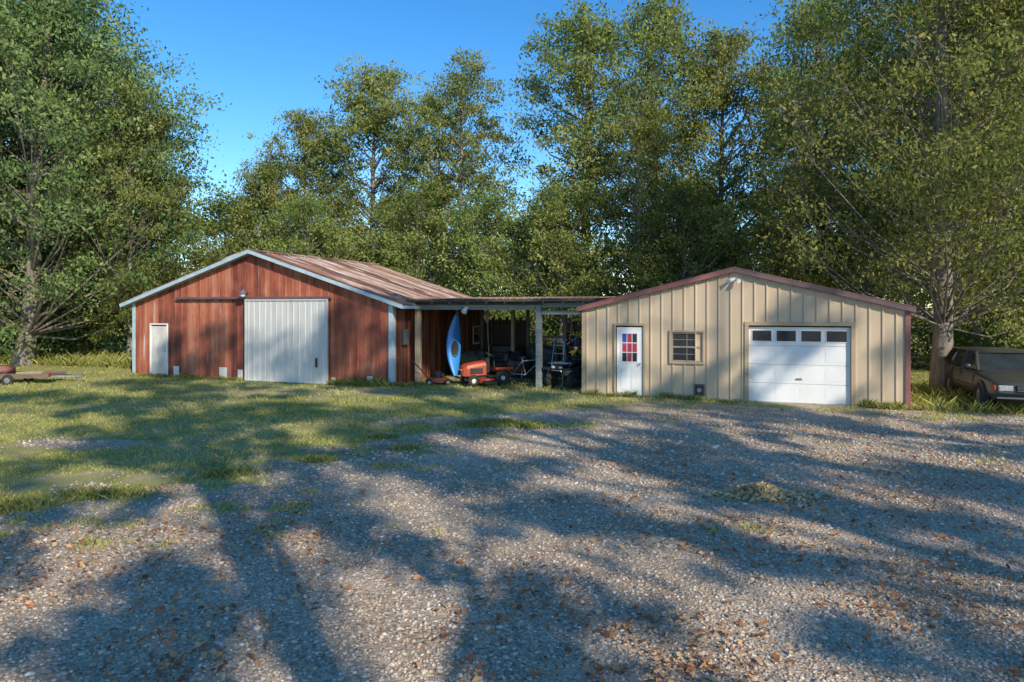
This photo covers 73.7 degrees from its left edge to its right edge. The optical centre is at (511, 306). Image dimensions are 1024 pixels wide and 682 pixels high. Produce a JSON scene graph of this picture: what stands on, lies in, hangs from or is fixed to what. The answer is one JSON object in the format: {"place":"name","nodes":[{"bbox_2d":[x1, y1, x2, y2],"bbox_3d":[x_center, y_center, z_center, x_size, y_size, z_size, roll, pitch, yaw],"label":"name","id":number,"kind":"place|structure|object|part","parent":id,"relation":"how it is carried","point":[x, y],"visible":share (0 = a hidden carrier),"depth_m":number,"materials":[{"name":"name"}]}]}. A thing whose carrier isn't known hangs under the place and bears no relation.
{"place":"outdoors","nodes":[
{"label":"outdoors","id":0,"kind":"place"},
{"bbox_2d":[0,308,1023,681],"bbox_3d":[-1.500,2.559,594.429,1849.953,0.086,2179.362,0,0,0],"label":"ground","id":1,"kind":"structure","parent":0,"point":[22,486],"depth_m":7.50,"materials":[{"name":"grey gravel"}]},
{"bbox_2d":[0,365,84,384],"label":"utility trailer","id":2,"kind":"object","parent":1,"relation":"on","point":[8,373],"visible":0.94,"depth_m":22.55,"materials":[{"name":"red metal"}]},
{"bbox_2d":[0,0,99,331],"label":"oak tree","id":3,"kind":"object","parent":1,"relation":"on","point":[22,185],"visible":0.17,"depth_m":29.70,"materials":[{"name":"green plant"}]},
{"bbox_2d":[0,0,121,333],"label":"oak tree","id":4,"kind":"object","parent":1,"relation":"on","point":[13,151],"visible":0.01,"depth_m":33.18,"materials":[{"name":"green plant"}]},
{"bbox_2d":[3,134,172,319],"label":"oak tree","id":5,"kind":"object","parent":1,"relation":"on","point":[68,258],"depth_m":46.51,"materials":[{"name":"green plant"}]},
{"bbox_2d":[0,28,215,349],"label":"oak tree","id":6,"kind":"object","parent":1,"relation":"on","point":[9,265],"visible":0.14,"depth_m":32.06,"materials":[{"name":"green plant"}]},
{"bbox_2d":[0,0,241,365],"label":"oak tree","id":7,"kind":"object","parent":1,"relation":"on","point":[34,271],"visible":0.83,"depth_m":29.37,"materials":[{"name":"green plant"}]},
{"bbox_2d":[47,75,204,354],"bbox_3d":[-17.560,-4.075,31.422,5.803,13.404,6.665,0,0,36],"label":"oak tree","id":8,"kind":"object","parent":1,"relation":"on","point":[131,138],"visible":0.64,"depth_m":30.70,"materials":[{"name":"green plant"}]},
{"bbox_2d":[44,165,228,351],"bbox_3d":[-18.317,-2.352,34.477,8.535,10.208,9.618,0,0,-21],"label":"oak tree","id":9,"kind":"object","parent":1,"relation":"on","point":[189,268],"visible":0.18,"depth_m":32.64,"materials":[{"name":"green plant"}]},
{"bbox_2d":[145,189,271,283],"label":"oak tree","id":10,"kind":"object","parent":1,"relation":"on","point":[225,223],"visible":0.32,"depth_m":35.76,"materials":[{"name":"green plant"}]},
{"bbox_2d":[215,192,287,254],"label":"oak tree","id":11,"kind":"object","parent":1,"relation":"on","point":[249,230],"visible":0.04,"depth_m":51.61,"materials":[{"name":"green plant"}]},
{"bbox_2d":[208,154,318,261],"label":"oak tree","id":12,"kind":"object","parent":1,"relation":"on","point":[246,187],"visible":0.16,"depth_m":40.48,"materials":[{"name":"green plant"}]},
{"bbox_2d":[119,248,479,384],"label":"red barn","id":13,"kind":"structure","parent":1,"relation":"on","point":[247,314],"depth_m":23.44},
{"bbox_2d":[153,353,157,370],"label":"walk door panel","id":14,"kind":"structure","parent":13,"relation":"in","point":[155,355],"depth_m":24.94,"materials":[{"name":"white paint"}]},
{"bbox_2d":[153,330,157,348],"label":"walk door panel","id":15,"kind":"structure","parent":13,"relation":"in","point":[155,332],"depth_m":24.94,"materials":[{"name":"white paint"}]},
{"bbox_2d":[151,326,165,374],"bbox_3d":[-12.864,1.615,24.913,0.740,1.810,0.040,0,0,19],"label":"walk door","id":16,"kind":"structure","parent":13,"relation":"in","point":[158,328],"depth_m":24.90,"materials":[{"name":"white paint"}]},
{"bbox_2d":[160,353,164,370],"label":"walk door panel","id":17,"kind":"structure","parent":13,"relation":"in","point":[162,355],"depth_m":24.83,"materials":[{"name":"white paint"}]},
{"bbox_2d":[160,330,164,348],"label":"walk door panel","id":18,"kind":"structure","parent":13,"relation":"in","point":[162,332],"depth_m":24.83,"materials":[{"name":"white paint"}]},
{"bbox_2d":[246,301,325,382],"bbox_3d":[-7.612,1.150,22.922,3.290,2.700,0.014,0,0,19],"label":"sliding door","id":19,"kind":"structure","parent":13,"relation":"in","point":[284,339],"depth_m":22.92,"materials":[{"name":"white metal"}]},
{"bbox_2d":[473,326,479,343],"bbox_3d":[-1.481,1.165,28.286,0.035,0.750,0.700,0,0,19],"label":"side window frame","id":20,"kind":"structure","parent":13,"relation":"in","point":[473,326],"depth_m":28.26,"materials":[{"name":"white paint"}]},
{"bbox_2d":[474,327,478,342],"bbox_3d":[-1.459,1.165,28.278,0.009,0.630,0.580,0,0,19],"label":"side window glass","id":21,"kind":"structure","parent":13,"relation":"in","point":[476,329],"depth_m":28.24,"materials":[{"name":"glass"}]},
{"bbox_2d":[227,106,372,259],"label":"oak tree","id":22,"kind":"object","parent":1,"relation":"on","point":[304,132],"visible":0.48,"depth_m":37.41,"materials":[{"name":"green plant"}]},
{"bbox_2d":[249,185,379,264],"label":"oak tree","id":23,"kind":"object","parent":1,"relation":"on","point":[322,233],"visible":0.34,"depth_m":33.10,"materials":[{"name":"green plant"}]},
{"bbox_2d":[278,52,463,275],"bbox_3d":[-7.888,-5.911,39.090,10.919,17.079,9.506,0,0,24],"label":"oak tree","id":24,"kind":"object","parent":1,"relation":"on","point":[369,124],"visible":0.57,"depth_m":38.14,"materials":[{"name":"green plant"}]},
{"bbox_2d":[356,192,433,281],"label":"oak tree","id":25,"kind":"object","parent":1,"relation":"on","point":[399,231],"depth_m":53.47,"materials":[{"name":"green plant"}]},
{"bbox_2d":[350,175,500,296],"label":"oak tree","id":26,"kind":"object","parent":1,"relation":"on","point":[423,226],"visible":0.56,"depth_m":33.40,"materials":[{"name":"green plant"}]},
{"bbox_2d":[411,359,450,384],"bbox_3d":[-2.644,2.124,22.214,1.286,0.836,0.596,0,0,-9],"label":"push mower","id":27,"kind":"object","parent":1,"relation":"on","point":[439,376],"visible":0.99,"depth_m":22.06,"materials":[{"name":"orange paint"}]},
{"bbox_2d":[373,74,503,290],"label":"oak tree","id":28,"kind":"object","parent":1,"relation":"on","point":[454,123],"visible":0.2,"depth_m":40.40,"materials":[{"name":"green plant"}]},
{"bbox_2d":[446,311,460,378],"bbox_3d":[-1.955,1.316,23.242,0.560,2.300,0.437,6,-10,-35],"label":"kayak","id":29,"kind":"object","parent":1,"relation":"on","point":[453,346],"visible":0.98,"depth_m":23.19,"materials":[{"name":"blue plastic"}]},
{"bbox_2d":[382,45,530,296],"bbox_3d":[-2.802,-5.668,36.043,7.508,16.613,7.466,0,0,27],"label":"oak tree","id":30,"kind":"object","parent":1,"relation":"on","point":[459,89],"visible":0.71,"depth_m":35.21,"materials":[{"name":"green plant"}]},
{"bbox_2d":[458,348,485,376],"bbox_3d":[-1.467,2.051,25.145,1.036,1.017,1.120,0,0,11],"label":"tarp covered equipment","id":31,"kind":"object","parent":1,"relation":"on","point":[466,356],"visible":0.41,"depth_m":24.74,"materials":[{"name":"grey fabric"}]},
{"bbox_2d":[454,352,512,386],"bbox_3d":[-0.896,2.006,22.011,1.770,1.082,1.362,0,0,-24],"label":"riding lawn mower","id":32,"kind":"object","parent":1,"relation":"on","point":[476,373],"visible":1,"depth_m":21.82,"materials":[{"name":"metal"}]},
{"bbox_2d":[485,310,489,358],"bbox_3d":[-0.827,1.320,24.011,0.145,2.440,0.483,0,0,-17],"label":"canoe paddle","id":33,"kind":"object","parent":1,"relation":"on","point":[487,316],"visible":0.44,"depth_m":24.16,"materials":[{"name":"brown wood"}]},
{"bbox_2d":[413,179,571,343],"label":"oak tree","id":34,"kind":"object","parent":1,"relation":"on","point":[489,283],"visible":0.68,"depth_m":31.28,"materials":[{"name":"green plant"}]},
{"bbox_2d":[491,345,518,363],"bbox_3d":[-0.260,1.985,26.421,1.000,0.990,0.515,0,0,19],"label":"tool cabinet","id":35,"kind":"object","parent":1,"relation":"on","point":[497,351],"visible":0.4,"depth_m":26.24,"materials":[{"name":"black plastic"}]},
{"bbox_2d":[407,296,615,388],"bbox_3d":[0.630,1.094,24.423,6.300,2.992,6.700,0,0,19],"label":"wooden carport","id":36,"kind":"object","parent":1,"relation":"on","point":[513,331],"visible":0.57,"depth_m":22.52,"materials":[{"name":"brown wood"}]},
{"bbox_2d":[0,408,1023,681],"bbox_3d":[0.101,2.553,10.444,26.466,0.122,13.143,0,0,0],"label":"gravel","id":37,"kind":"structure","parent":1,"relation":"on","point":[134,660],"depth_m":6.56,"materials":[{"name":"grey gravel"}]},
{"bbox_2d":[0,362,1023,554],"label":"grass","id":38,"kind":"structure","parent":1,"relation":"on","point":[192,429],"depth_m":15.49,"materials":[{"name":"green plant"}]},
{"bbox_2d":[0,298,1023,371],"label":"undergrowth shrubs","id":39,"kind":"object","parent":1,"relation":"on","point":[963,338],"visible":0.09,"depth_m":31.10,"materials":[{"name":"green plant"}]},
{"bbox_2d":[0,402,1023,681],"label":"fallen leaves","id":40,"kind":"object","parent":1,"relation":"on","point":[1014,670],"visible":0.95,"depth_m":6.46,"materials":[{"name":"brown plant"}]},
{"bbox_2d":[0,345,1023,517],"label":"weeds","id":41,"kind":"object","parent":1,"relation":"on","point":[94,358],"visible":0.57,"depth_m":16.89,"materials":[{"name":"green plant"}]},
{"bbox_2d":[2,235,1023,335],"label":"distant trees","id":42,"kind":"object","parent":1,"relation":"on","point":[622,284],"depth_m":60.05,"materials":[{"name":"green plant"}]},
{"bbox_2d":[506,351,531,380],"bbox_3d":[0.215,2.050,23.821,0.978,1.020,0.893,0,0,-1],"label":"tarp covered equipment","id":43,"kind":"object","parent":1,"relation":"on","point":[513,358],"visible":0.63,"depth_m":23.50,"materials":[{"name":"black plastic"}]},
{"bbox_2d":[507,353,548,383],"bbox_3d":[0.523,2.045,22.448,1.664,0.995,0.574,0,0,2],"label":"bicycle","id":44,"kind":"object","parent":1,"relation":"on","point":[522,361],"visible":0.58,"depth_m":22.44,"materials":[{"name":"metal"}]},
{"bbox_2d":[494,206,574,323],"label":"oak tree","id":45,"kind":"object","parent":1,"relation":"on","point":[529,269],"visible":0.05,"depth_m":53.07,"materials":[{"name":"green plant"}]},
{"bbox_2d":[498,331,580,357],"bbox_3d":[1.671,1.790,28.916,4.800,1.500,0.130,0,0,19],"label":"wooden fence","id":46,"kind":"object","parent":1,"relation":"on","point":[533,336],"visible":0.15,"depth_m":28.84,"materials":[{"name":"brown wood"}]},
{"bbox_2d":[526,343,561,378],"bbox_3d":[1.156,1.919,24.659,1.182,1.281,1.079,0,0,-16],"label":"tarp covered equipment","id":47,"kind":"object","parent":1,"relation":"on","point":[547,351],"visible":0.49,"depth_m":24.27,"materials":[{"name":"grey plastic"}]},
{"bbox_2d":[470,176,636,353],"bbox_3d":[2.035,-1.523,31.333,8.015,8.507,7.113,0,0,10],"label":"oak tree","id":48,"kind":"object","parent":1,"relation":"on","point":[555,218],"visible":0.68,"depth_m":30.14,"materials":[{"name":"green plant"}]},
{"bbox_2d":[551,339,566,386],"bbox_3d":[1.534,1.806,22.008,0.478,1.492,1.006,0,0,19],"label":"step ladder","id":49,"kind":"object","parent":1,"relation":"on","point":[554,348],"visible":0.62,"depth_m":21.93,"materials":[{"name":"metal"}]},
{"bbox_2d":[542,354,581,389],"bbox_3d":[1.891,2.026,21.555,1.120,1.043,1.986,0,0,38],"label":"quad bike","id":50,"kind":"object","parent":1,"relation":"on","point":[572,375],"visible":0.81,"depth_m":21.11,"materials":[{"name":"rubber"}]},
{"bbox_2d":[477,0,670,296],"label":"oak tree","id":51,"kind":"object","parent":1,"relation":"on","point":[586,31],"visible":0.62,"depth_m":33.48,"materials":[{"name":"green plant"}]},
{"bbox_2d":[567,321,581,359],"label":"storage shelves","id":52,"kind":"object","parent":1,"relation":"on","point":[573,341],"visible":0.22,"depth_m":25.46,"materials":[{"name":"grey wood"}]},
{"bbox_2d":[575,352,581,382],"bbox_3d":[2.588,1.999,23.329,0.832,1.121,1.105,0,0,5],"label":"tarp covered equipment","id":53,"kind":"object","parent":1,"relation":"on","point":[578,357],"visible":0.06,"depth_m":23.00,"materials":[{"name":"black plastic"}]},
{"bbox_2d":[574,94,698,296],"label":"oak tree","id":54,"kind":"object","parent":1,"relation":"on","point":[634,134],"visible":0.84,"depth_m":30.42,"materials":[{"name":"green plant"}]},
{"bbox_2d":[551,0,749,296],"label":"oak tree","id":55,"kind":"object","parent":1,"relation":"on","point":[663,21],"visible":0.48,"depth_m":34.62,"materials":[{"name":"green plant"}]},
{"bbox_2d":[617,175,782,292],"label":"oak tree","id":56,"kind":"object","parent":1,"relation":"on","point":[699,226],"visible":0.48,"depth_m":29.93,"materials":[{"name":"green plant"}]},
{"bbox_2d":[665,175,741,274],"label":"oak tree","id":57,"kind":"object","parent":1,"relation":"on","point":[709,196],"visible":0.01,"depth_m":49.64,"materials":[{"name":"green plant"}]},
{"bbox_2d":[636,16,822,279],"bbox_3d":[11.424,-6.559,37.059,10.443,18.376,9.092,0,0,37],"label":"oak tree","id":58,"kind":"object","parent":1,"relation":"on","point":[720,51],"visible":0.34,"depth_m":36.18,"materials":[{"name":"green plant"}]},
{"bbox_2d":[577,267,915,407],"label":"tan metal garage","id":59,"kind":"structure","parent":1,"relation":"on","point":[740,334],"depth_m":18.31,"materials":[{"name":"beige metal"}]},
{"bbox_2d":[621,369,627,389],"bbox_3d":[3.200,2.060,19.394,0.210,0.600,0.008,0,0,19],"label":"walk door panel","id":60,"kind":"structure","parent":59,"relation":"in","point":[624,372],"depth_m":19.39,"materials":[{"name":"white paint"}]},
{"bbox_2d":[617,327,642,395],"bbox_3d":[3.341,1.550,19.373,0.730,1.940,0.045,0,0,19],"label":"walk door","id":61,"kind":"structure","parent":59,"relation":"in","point":[629,366],"depth_m":19.35,"materials":[{"name":"white paint"}]},
{"bbox_2d":[631,369,638,389],"bbox_3d":[3.473,2.060,19.298,0.210,0.600,0.009,0,0,19],"label":"walk door panel","id":62,"kind":"structure","parent":59,"relation":"in","point":[634,372],"depth_m":19.29,"materials":[{"name":"white paint"}]},
{"bbox_2d":[673,334,694,359],"bbox_3d":[4.835,1.115,18.859,0.830,0.810,0.010,0,0,19],"label":"window glass","id":63,"kind":"structure","parent":59,"relation":"in","point":[678,353],"depth_m":18.89,"materials":[{"name":"glass"}]},
{"bbox_2d":[751,386,771,397],"label":"overhead door panel","id":64,"kind":"structure","parent":59,"relation":"in","point":[756,391],"depth_m":18.24,"materials":[{"name":"white paint"}]},
{"bbox_2d":[751,367,771,379],"label":"overhead door panel","id":65,"kind":"structure","parent":59,"relation":"in","point":[756,372],"depth_m":18.24,"materials":[{"name":"white paint"}]},
{"bbox_2d":[751,349,771,360],"label":"overhead door panel","id":66,"kind":"structure","parent":59,"relation":"in","point":[756,354],"depth_m":18.24,"materials":[{"name":"white paint"}]},
{"bbox_2d":[751,329,771,341],"bbox_3d":[6.672,0.773,18.235,0.530,0.334,0.014,0,0,19],"label":"overhead door window frame","id":67,"kind":"structure","parent":59,"relation":"in","point":[751,329],"depth_m":18.22,"materials":[{"name":"white paint"}]},
{"bbox_2d":[752,330,770,340],"bbox_3d":[6.668,0.773,18.226,0.470,0.274,0.004,0,0,19],"label":"overhead door window","id":68,"kind":"structure","parent":59,"relation":"in","point":[757,335],"depth_m":18.22,"materials":[{"name":"black glass"}]},
{"bbox_2d":[775,387,796,398],"bbox_3d":[7.240,2.283,18.042,0.520,0.314,0.004,0,0,19],"label":"overhead door panel","id":69,"kind":"structure","parent":59,"relation":"in","point":[780,392],"depth_m":18.04,"materials":[{"name":"white paint"}]},
{"bbox_2d":[775,368,796,379],"bbox_3d":[7.240,1.783,18.042,0.520,0.314,0.004,0,0,19],"label":"overhead door panel","id":70,"kind":"structure","parent":59,"relation":"in","point":[780,373],"depth_m":18.04,"materials":[{"name":"white paint"}]},
{"bbox_2d":[775,349,796,360],"bbox_3d":[7.240,1.283,18.042,0.520,0.314,0.004,0,0,19],"label":"overhead door panel","id":71,"kind":"structure","parent":59,"relation":"in","point":[780,354],"depth_m":18.04,"materials":[{"name":"white paint"}]},
{"bbox_2d":[775,330,796,341],"bbox_3d":[7.243,0.773,18.035,0.530,0.334,0.015,0,0,19],"label":"overhead door window frame","id":72,"kind":"structure","parent":59,"relation":"in","point":[775,330],"depth_m":18.05,"materials":[{"name":"white paint"}]},
{"bbox_2d":[777,331,795,340],"bbox_3d":[7.240,0.773,18.026,0.470,0.274,0.004,0,0,19],"label":"overhead door window","id":73,"kind":"structure","parent":59,"relation":"in","point":[781,335],"depth_m":18.02,"materials":[{"name":"black glass"}]},
{"bbox_2d":[749,382,850,404],"bbox_3d":[7.535,2.283,17.962,2.480,0.494,0.040,0,0,19],"label":"overhead door section","id":74,"kind":"structure","parent":59,"relation":"in","point":[773,385],"depth_m":17.92,"materials":[{"name":"white paint"}]},
{"bbox_2d":[749,364,850,385],"bbox_3d":[7.535,1.783,17.962,2.480,0.494,0.040,0,0,19],"label":"overhead door section","id":75,"kind":"structure","parent":59,"relation":"in","point":[773,366],"depth_m":17.92,"materials":[{"name":"white paint"}]},
{"bbox_2d":[749,345,850,365],"bbox_3d":[7.535,1.283,17.962,2.480,0.494,0.040,0,0,19],"label":"overhead door section","id":76,"kind":"structure","parent":59,"relation":"in","point":[798,348],"depth_m":17.93,"materials":[{"name":"white paint"}]},
{"bbox_2d":[749,327,850,346],"bbox_3d":[7.535,0.783,17.962,2.480,0.494,0.040,0,0,19],"label":"overhead door section","id":77,"kind":"structure","parent":59,"relation":"in","point":[798,329],"depth_m":17.93,"materials":[{"name":"white paint"}]},
{"bbox_2d":[800,388,821,399],"label":"overhead door panel","id":78,"kind":"structure","parent":59,"relation":"in","point":[805,393],"depth_m":17.84,"materials":[{"name":"white paint"}]},
{"bbox_2d":[800,369,821,380],"label":"overhead door panel","id":79,"kind":"structure","parent":59,"relation":"in","point":[806,374],"depth_m":17.84,"materials":[{"name":"white paint"}]},
{"bbox_2d":[800,350,821,361],"label":"overhead door panel","id":80,"kind":"structure","parent":59,"relation":"in","point":[805,355],"depth_m":17.84,"materials":[{"name":"white paint"}]},
{"bbox_2d":[800,330,821,342],"bbox_3d":[7.814,0.773,17.836,0.530,0.334,0.015,0,0,19],"label":"overhead door window frame","id":81,"kind":"structure","parent":59,"relation":"in","point":[800,330],"depth_m":17.84,"materials":[{"name":"white paint"}]},
{"bbox_2d":[801,331,820,341],"bbox_3d":[7.811,0.773,17.826,0.470,0.274,0.004,0,0,19],"label":"overhead door window","id":82,"kind":"structure","parent":59,"relation":"in","point":[810,336],"depth_m":17.82,"materials":[{"name":"black glass"}]},
{"bbox_2d":[825,389,846,401],"bbox_3d":[8.382,2.283,17.643,0.520,0.314,0.004,0,0,19],"label":"overhead door panel","id":83,"kind":"structure","parent":59,"relation":"in","point":[830,394],"depth_m":17.64,"materials":[{"name":"white paint"}]},
{"bbox_2d":[825,369,846,381],"bbox_3d":[8.382,1.783,17.643,0.520,0.314,0.004,0,0,19],"label":"overhead door panel","id":84,"kind":"structure","parent":59,"relation":"in","point":[831,375],"depth_m":17.65,"materials":[{"name":"white paint"}]},
{"bbox_2d":[825,350,846,362],"bbox_3d":[8.382,1.283,17.643,0.520,0.314,0.004,0,0,19],"label":"overhead door panel","id":85,"kind":"structure","parent":59,"relation":"in","point":[840,356],"depth_m":17.64,"materials":[{"name":"white paint"}]},
{"bbox_2d":[825,330,847,342],"bbox_3d":[8.385,0.773,17.636,0.530,0.334,0.015,0,0,19],"label":"overhead door window frame","id":86,"kind":"structure","parent":59,"relation":"in","point":[825,330],"depth_m":17.65,"materials":[{"name":"white paint"}]},
{"bbox_2d":[827,331,846,341],"bbox_3d":[8.382,0.773,17.627,0.470,0.274,0.004,0,0,19],"label":"overhead door window","id":87,"kind":"structure","parent":59,"relation":"in","point":[832,336],"depth_m":17.62,"materials":[{"name":"black glass"}]},
{"bbox_2d":[692,481,830,502],"bbox_3d":[3.372,2.462,9.228,1.820,0.238,0.923,0,0,0],"label":"weed patch","id":88,"kind":"object","parent":1,"relation":"on","point":[758,491],"visible":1,"depth_m":9.10,"materials":[{"name":"green plant"}]},
{"bbox_2d":[682,184,851,287],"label":"oak tree","id":89,"kind":"object","parent":1,"relation":"on","point":[752,245],"visible":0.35,"depth_m":29.24,"materials":[{"name":"green plant"}]},
{"bbox_2d":[737,65,869,286],"bbox_3d":[13.129,-4.151,30.907,5.761,13.573,5.794,0,0,-39],"label":"oak tree","id":90,"kind":"object","parent":1,"relation":"on","point":[778,137],"visible":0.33,"depth_m":30.83,"materials":[{"name":"green plant"}]},
{"bbox_2d":[738,0,915,291],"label":"oak tree","id":91,"kind":"object","parent":1,"relation":"on","point":[825,16],"visible":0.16,"depth_m":34.60,"materials":[{"name":"green plant"}]},
{"bbox_2d":[713,0,1023,389],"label":"oak tree","id":92,"kind":"object","parent":1,"relation":"on","point":[939,212],"visible":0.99,"depth_m":20.17,"materials":[{"name":"green plant"}]},
{"bbox_2d":[791,177,957,365],"bbox_3d":[16.204,-1.523,29.367,8.015,8.507,7.112,0,0,-24],"label":"oak tree","id":93,"kind":"object","parent":1,"relation":"on","point":[859,241],"visible":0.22,"depth_m":29.35,"materials":[{"name":"green plant"}]},
{"bbox_2d":[790,56,980,323],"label":"oak tree","id":94,"kind":"object","parent":1,"relation":"on","point":[902,302],"depth_m":44.64,"materials":[{"name":"green plant"}]},
{"bbox_2d":[828,0,1023,331],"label":"oak tree","id":95,"kind":"object","parent":1,"relation":"on","point":[1015,279],"visible":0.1,"depth_m":25.09,"materials":[{"name":"green plant"}]},
{"bbox_2d":[847,0,1023,338],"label":"oak tree","id":96,"kind":"object","parent":1,"relation":"on","point":[998,318],"depth_m":30.34,"materials":[{"name":"green plant"}]},
{"bbox_2d":[856,0,1023,346],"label":"oak tree","id":97,"kind":"object","parent":1,"relation":"on","point":[975,328],"visible":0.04,"depth_m":26.66,"materials":[{"name":"green plant"}]},
{"bbox_2d":[944,346,1023,407],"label":"parked car","id":98,"kind":"object","parent":1,"relation":"on","point":[983,374],"visible":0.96,"depth_m":17.61,"materials":[{"name":"paint"}]},
{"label":"windows","id":99,"kind":"part","parent":98,"relation":"part of","materials":[{"name":"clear glass"}]},
{"bbox_2d":[0,0,1023,307],"label":"sky","id":100,"kind":"structure","parent":0,"point":[264,57],"materials":[{"name":"blue"}]}
]}

